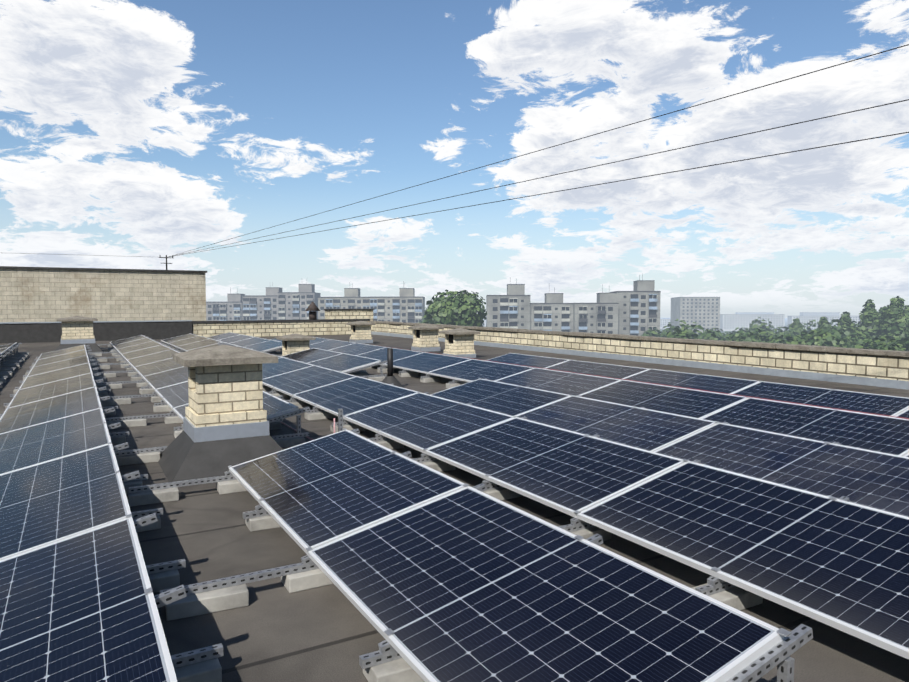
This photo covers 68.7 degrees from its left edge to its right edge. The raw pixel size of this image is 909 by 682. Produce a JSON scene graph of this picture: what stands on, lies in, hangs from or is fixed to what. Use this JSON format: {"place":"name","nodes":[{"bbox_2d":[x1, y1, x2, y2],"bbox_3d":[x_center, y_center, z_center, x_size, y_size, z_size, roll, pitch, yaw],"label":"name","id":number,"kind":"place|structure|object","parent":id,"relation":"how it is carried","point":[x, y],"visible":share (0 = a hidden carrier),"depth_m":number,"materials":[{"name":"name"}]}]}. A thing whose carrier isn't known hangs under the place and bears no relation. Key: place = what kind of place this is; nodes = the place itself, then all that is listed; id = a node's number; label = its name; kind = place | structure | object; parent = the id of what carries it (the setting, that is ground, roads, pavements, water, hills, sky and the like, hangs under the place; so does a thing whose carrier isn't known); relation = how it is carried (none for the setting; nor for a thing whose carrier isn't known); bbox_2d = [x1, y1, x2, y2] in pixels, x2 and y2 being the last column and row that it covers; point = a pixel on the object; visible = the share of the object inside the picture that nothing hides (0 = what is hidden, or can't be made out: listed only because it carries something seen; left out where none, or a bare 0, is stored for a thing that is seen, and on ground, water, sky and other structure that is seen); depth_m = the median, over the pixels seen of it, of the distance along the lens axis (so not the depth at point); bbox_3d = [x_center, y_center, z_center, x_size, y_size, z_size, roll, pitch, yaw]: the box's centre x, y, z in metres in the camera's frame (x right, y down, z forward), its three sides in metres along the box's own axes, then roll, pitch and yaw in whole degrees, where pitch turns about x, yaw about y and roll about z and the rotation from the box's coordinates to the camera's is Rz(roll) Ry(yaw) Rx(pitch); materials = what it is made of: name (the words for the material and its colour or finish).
{"place":"outdoors","nodes":[
{"label":"outdoors","id":0,"kind":"place"},
{"bbox_2d":[206,284,320,320],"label":"apartment block","id":1,"kind":"structure","parent":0,"point":[275,303],"depth_m":302.50,"materials":[{"name":"grey concrete"}]},
{"bbox_2d":[318,281,424,322],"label":"apartment block","id":2,"kind":"structure","parent":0,"point":[407,306],"depth_m":284.04,"materials":[{"name":"grey concrete"}]},
{"bbox_2d":[0,0,908,317],"label":"sky","id":3,"kind":"structure","parent":0,"point":[150,130],"materials":[{"name":"blue"}]},
{"bbox_2d":[486,273,660,335],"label":"apartment block","id":4,"kind":"structure","parent":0,"point":[636,311],"depth_m":234.38,"materials":[{"name":"grey concrete"}]},
{"bbox_2d":[660,319,670,328],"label":"block","id":5,"kind":"structure","parent":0,"point":[663,322],"depth_m":942.35,"materials":[{"name":"grey concrete"}]},
{"bbox_2d":[660,318,807,336],"bbox_3d":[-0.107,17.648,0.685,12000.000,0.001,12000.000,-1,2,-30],"label":"ground","id":6,"kind":"structure","parent":0,"point":[730,331],"depth_m":880.40,"materials":[{"name":"green plant"}]},
{"bbox_2d":[422,290,486,326],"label":"tree","id":7,"kind":"object","parent":6,"relation":"on","point":[461,308],"visible":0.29,"depth_m":107.75,"materials":[{"name":"green plant"}]},
{"bbox_2d":[0,334,908,681],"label":"roof surface","id":8,"kind":"object","parent":6,"relation":"on","point":[274,630],"depth_m":4.12,"materials":[{"name":"grey concrete"}]},
{"bbox_2d":[54,316,102,352],"bbox_3d":[-12.718,-0.228,22.469,1.500,1.248,1.500,-2,4,-30],"label":"chimney","id":9,"kind":"object","parent":8,"relation":"on","point":[77,330],"visible":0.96,"depth_m":22.06,"materials":[{"name":"brick"}]},
{"bbox_2d":[0,266,373,321],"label":"brick wall","id":10,"kind":"structure","parent":8,"relation":"on","point":[40,294],"depth_m":30.74,"materials":[{"name":"stone"}]},
{"bbox_2d":[159,255,172,269],"bbox_3d":[-14.746,-3.968,34.077,0.700,0.870,0.080,-2,4,-30],"label":"utility pole","id":11,"kind":"object","parent":10,"relation":"on","point":[166,257],"visible":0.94,"depth_m":34.05,"materials":[{"name":"black metal"}]},
{"bbox_2d":[20,44,908,256],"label":"overhead wires","id":12,"kind":"object","parent":11,"relation":"attached to","point":[597,165],"visible":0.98,"depth_m":12.47,"materials":[{"name":"black metal"}]},
{"bbox_2d":[158,345,282,481],"bbox_3d":[-2.371,0.654,6.880,1.220,1.238,1.220,-2,4,-30],"label":"chimney","id":13,"kind":"object","parent":8,"relation":"on","point":[225,423],"visible":0.94,"depth_m":6.56,"materials":[{"name":"brick"}]},
{"bbox_2d":[276,333,315,355],"bbox_3d":[-4.567,0.181,19.153,1.220,0.798,1.220,-2,4,-30],"label":"chimney","id":14,"kind":"object","parent":8,"relation":"on","point":[293,343],"visible":0.62,"depth_m":18.88,"materials":[{"name":"brick"}]},
{"bbox_2d":[338,408,342,431],"bbox_3d":[-1.259,0.998,7.353,0.041,0.500,0.042,-2,4,-30],"label":"conduit bracket","id":15,"kind":"object","parent":8,"relation":"on","point":[340,419],"visible":0.5,"depth_m":7.33,"materials":[{"name":"silver metal"}]},
{"bbox_2d":[346,321,375,344],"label":"chimney","id":16,"kind":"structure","parent":8,"relation":"on","point":[361,332],"depth_m":27.01,"materials":[{"name":"brick"}]},
{"bbox_2d":[0,344,762,681],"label":"concrete ballast blocks","id":17,"kind":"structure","parent":8,"relation":"on","point":[238,596],"depth_m":4.84,"materials":[{"name":"concrete"}]},
{"bbox_2d":[0,332,849,681],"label":"mounting rails","id":18,"kind":"object","parent":17,"relation":"on","point":[782,650],"visible":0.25,"depth_m":3.93,"materials":[{"name":"silver metal"}]},
{"bbox_2d":[0,332,908,681],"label":"solar panels","id":19,"kind":"object","parent":18,"relation":"on","point":[444,576],"visible":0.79,"depth_m":4.23,"materials":[{"name":"blue glass"}]},
{"bbox_2d":[382,348,403,387],"bbox_3d":[-1.240,0.537,12.841,0.600,0.800,0.600,-2,4,-30],"label":"vent pipe","id":20,"kind":"object","parent":8,"relation":"on","point":[389,378],"visible":0.77,"depth_m":12.78,"materials":[{"name":"black"}]},
{"bbox_2d":[408,324,443,352],"bbox_3d":[-0.982,-0.102,22.703,1.240,0.958,1.240,-2,4,-30],"label":"chimney","id":21,"kind":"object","parent":8,"relation":"on","point":[425,337],"depth_m":22.43,"materials":[{"name":"brick"}]},
{"bbox_2d":[0,319,908,389],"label":"parapet walls","id":22,"kind":"structure","parent":8,"relation":"on","point":[880,368],"depth_m":19.71,"materials":[{"name":"brick"}]},
{"bbox_2d":[305,302,319,319],"bbox_3d":[-7.377,-1.579,34.625,0.800,0.930,0.800,-2,4,-30],"label":"chimney","id":23,"kind":"object","parent":22,"relation":"on","point":[312,308],"visible":1,"depth_m":34.46,"materials":[{"name":"brown metal"}]},
{"bbox_2d":[439,328,484,358],"bbox_3d":[0.148,0.063,20.128,1.240,0.918,1.240,-2,4,-30],"label":"chimney","id":24,"kind":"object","parent":8,"relation":"on","point":[459,342],"depth_m":19.87,"materials":[{"name":"brick"}]},
{"bbox_2d":[280,345,908,439],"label":"cable conduits","id":25,"kind":"object","parent":8,"relation":"on","point":[623,379],"visible":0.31,"depth_m":8.92,"materials":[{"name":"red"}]},
{"bbox_2d":[641,328,667,336],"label":"tree","id":26,"kind":"object","parent":6,"relation":"on","point":[653,332],"visible":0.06,"depth_m":177.55,"materials":[{"name":"green plant"}]},
{"bbox_2d":[662,319,692,337],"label":"tree","id":27,"kind":"object","parent":6,"relation":"on","point":[671,328],"depth_m":190.04,"materials":[{"name":"green plant"}]},
{"bbox_2d":[669,334,687,338],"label":"tree","id":28,"kind":"object","parent":6,"relation":"on","point":[679,336],"depth_m":113.82,"materials":[{"name":"green plant"}]},
{"bbox_2d":[665,329,697,338],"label":"tree","id":29,"kind":"object","parent":6,"relation":"on","point":[678,331],"depth_m":120.09,"materials":[{"name":"green plant"}]},
{"bbox_2d":[681,325,704,338],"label":"tree","id":30,"kind":"object","parent":6,"relation":"on","point":[696,328],"visible":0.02,"depth_m":194.77,"materials":[{"name":"green plant"}]},
{"bbox_2d":[670,322,715,339],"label":"tree","id":31,"kind":"object","parent":6,"relation":"on","point":[702,334],"visible":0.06,"depth_m":126.90,"materials":[{"name":"green plant"}]},
{"bbox_2d":[670,297,719,333],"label":"tower block","id":32,"kind":"structure","parent":6,"relation":"on","point":[704,312],"depth_m":514.88,"materials":[{"name":"grey concrete"}]},
{"bbox_2d":[702,328,723,338],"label":"tree","id":33,"kind":"object","parent":6,"relation":"on","point":[714,330],"visible":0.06,"depth_m":220.59,"materials":[{"name":"green plant"}]},
{"bbox_2d":[699,330,728,340],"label":"tree","id":34,"kind":"object","parent":6,"relation":"on","point":[717,337],"visible":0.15,"depth_m":176.85,"materials":[{"name":"green plant"}]},
{"bbox_2d":[720,330,751,341],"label":"tree","id":35,"kind":"object","parent":6,"relation":"on","point":[731,336],"depth_m":138.01,"materials":[{"name":"green plant"}]},
{"bbox_2d":[722,327,749,336],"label":"tree","id":36,"kind":"object","parent":6,"relation":"on","point":[740,329],"visible":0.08,"depth_m":223.80,"materials":[{"name":"green plant"}]},
{"bbox_2d":[731,328,773,342],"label":"tree","id":37,"kind":"object","parent":6,"relation":"on","point":[753,336],"visible":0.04,"depth_m":135.09,"materials":[{"name":"green plant"}]},
{"bbox_2d":[720,314,784,330],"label":"block","id":38,"kind":"structure","parent":6,"relation":"on","point":[730,322],"depth_m":790.94,"materials":[{"name":"grey concrete"}]},
{"bbox_2d":[746,317,776,334],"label":"tree","id":39,"kind":"object","parent":6,"relation":"on","point":[753,326],"visible":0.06,"depth_m":225.63,"materials":[{"name":"green plant"}]},
{"bbox_2d":[746,328,776,341],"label":"tree","id":40,"kind":"object","parent":6,"relation":"on","point":[768,332],"visible":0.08,"depth_m":190.35,"materials":[{"name":"green plant"}]},
{"bbox_2d":[756,334,785,342],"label":"tree","id":41,"kind":"object","parent":6,"relation":"on","point":[766,336],"visible":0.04,"depth_m":136.37,"materials":[{"name":"green plant"}]},
{"bbox_2d":[765,326,800,342],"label":"tree","id":42,"kind":"object","parent":6,"relation":"on","point":[780,332],"visible":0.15,"depth_m":202.03,"materials":[{"name":"green plant"}]},
{"bbox_2d":[765,334,808,344],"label":"tree","id":43,"kind":"object","parent":6,"relation":"on","point":[791,340],"visible":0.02,"depth_m":118.81,"materials":[{"name":"green plant"}]},
{"bbox_2d":[788,318,806,337],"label":"tree","id":44,"kind":"object","parent":6,"relation":"on","point":[796,325],"visible":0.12,"depth_m":206.31,"materials":[{"name":"green plant"}]},
{"bbox_2d":[803,320,818,333],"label":"tree","id":45,"kind":"object","parent":6,"relation":"on","point":[810,324],"depth_m":227.42,"materials":[{"name":"green plant"}]},
{"bbox_2d":[792,327,849,347],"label":"tree","id":46,"kind":"object","parent":6,"relation":"on","point":[822,338],"visible":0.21,"depth_m":123.02,"materials":[{"name":"green plant"}]},
{"bbox_2d":[818,316,829,329],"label":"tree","id":47,"kind":"object","parent":6,"relation":"on","point":[822,319],"visible":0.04,"depth_m":176.95,"materials":[{"name":"green plant"}]},
{"bbox_2d":[787,316,860,329],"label":"block","id":48,"kind":"structure","parent":6,"relation":"on","point":[804,319],"depth_m":838.24,"materials":[{"name":"grey concrete"}]},
{"bbox_2d":[805,317,858,339],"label":"tree","id":49,"kind":"object","parent":6,"relation":"on","point":[838,327],"visible":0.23,"depth_m":168.81,"materials":[{"name":"green plant"}]},
{"bbox_2d":[838,311,855,336],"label":"tree","id":50,"kind":"object","parent":6,"relation":"on","point":[848,315],"visible":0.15,"depth_m":171.51,"materials":[{"name":"green plant"}]},
{"bbox_2d":[843,331,877,346],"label":"tree","id":51,"kind":"object","parent":6,"relation":"on","point":[857,337],"depth_m":142.35,"materials":[{"name":"green plant"}]},
{"bbox_2d":[843,338,884,348],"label":"tree","id":52,"kind":"object","parent":6,"relation":"on","point":[853,343],"depth_m":135.28,"materials":[{"name":"green plant"}]},
{"bbox_2d":[854,299,881,338],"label":"tree","id":53,"kind":"object","parent":6,"relation":"on","point":[869,320],"visible":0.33,"depth_m":166.09,"materials":[{"name":"green plant"}]},
{"bbox_2d":[843,334,900,349],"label":"tree","id":54,"kind":"object","parent":6,"relation":"on","point":[880,342],"visible":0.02,"depth_m":131.34,"materials":[{"name":"green plant"}]},
{"bbox_2d":[878,307,882,325],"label":"tree","id":55,"kind":"object","parent":6,"relation":"on","point":[880,310],"visible":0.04,"depth_m":196.23,"materials":[{"name":"green plant"}]},
{"bbox_2d":[859,337,903,350],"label":"tree","id":56,"kind":"object","parent":6,"relation":"on","point":[884,345],"visible":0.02,"depth_m":93.06,"materials":[{"name":"green plant"}]},
{"bbox_2d":[876,296,908,342],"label":"tree","id":57,"kind":"object","parent":6,"relation":"on","point":[893,321],"visible":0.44,"depth_m":160.72,"materials":[{"name":"green plant"}]},
{"bbox_2d":[881,338,908,350],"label":"tree","id":58,"kind":"object","parent":6,"relation":"on","point":[900,343],"visible":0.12,"depth_m":124.01,"materials":[{"name":"green plant"}]},
{"bbox_2d":[902,337,908,350],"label":"tree","id":59,"kind":"object","parent":6,"relation":"on","point":[906,341],"visible":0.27,"depth_m":117.52,"materials":[{"name":"green plant"}]},
{"bbox_2d":[902,305,908,320],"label":"tree","id":60,"kind":"object","parent":6,"relation":"on","point":[906,308],"visible":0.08,"depth_m":186.11,"materials":[{"name":"green plant"}]},
{"bbox_2d":[735,312,773,313],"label":"block","id":61,"kind":"structure","parent":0,"point":[754,312],"depth_m":1481.88,"materials":[{"name":"grey concrete"}]},
{"bbox_2d":[800,312,839,315],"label":"block","id":62,"kind":"structure","parent":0,"point":[819,313],"depth_m":1182.61,"materials":[{"name":"grey concrete"}]}
]}

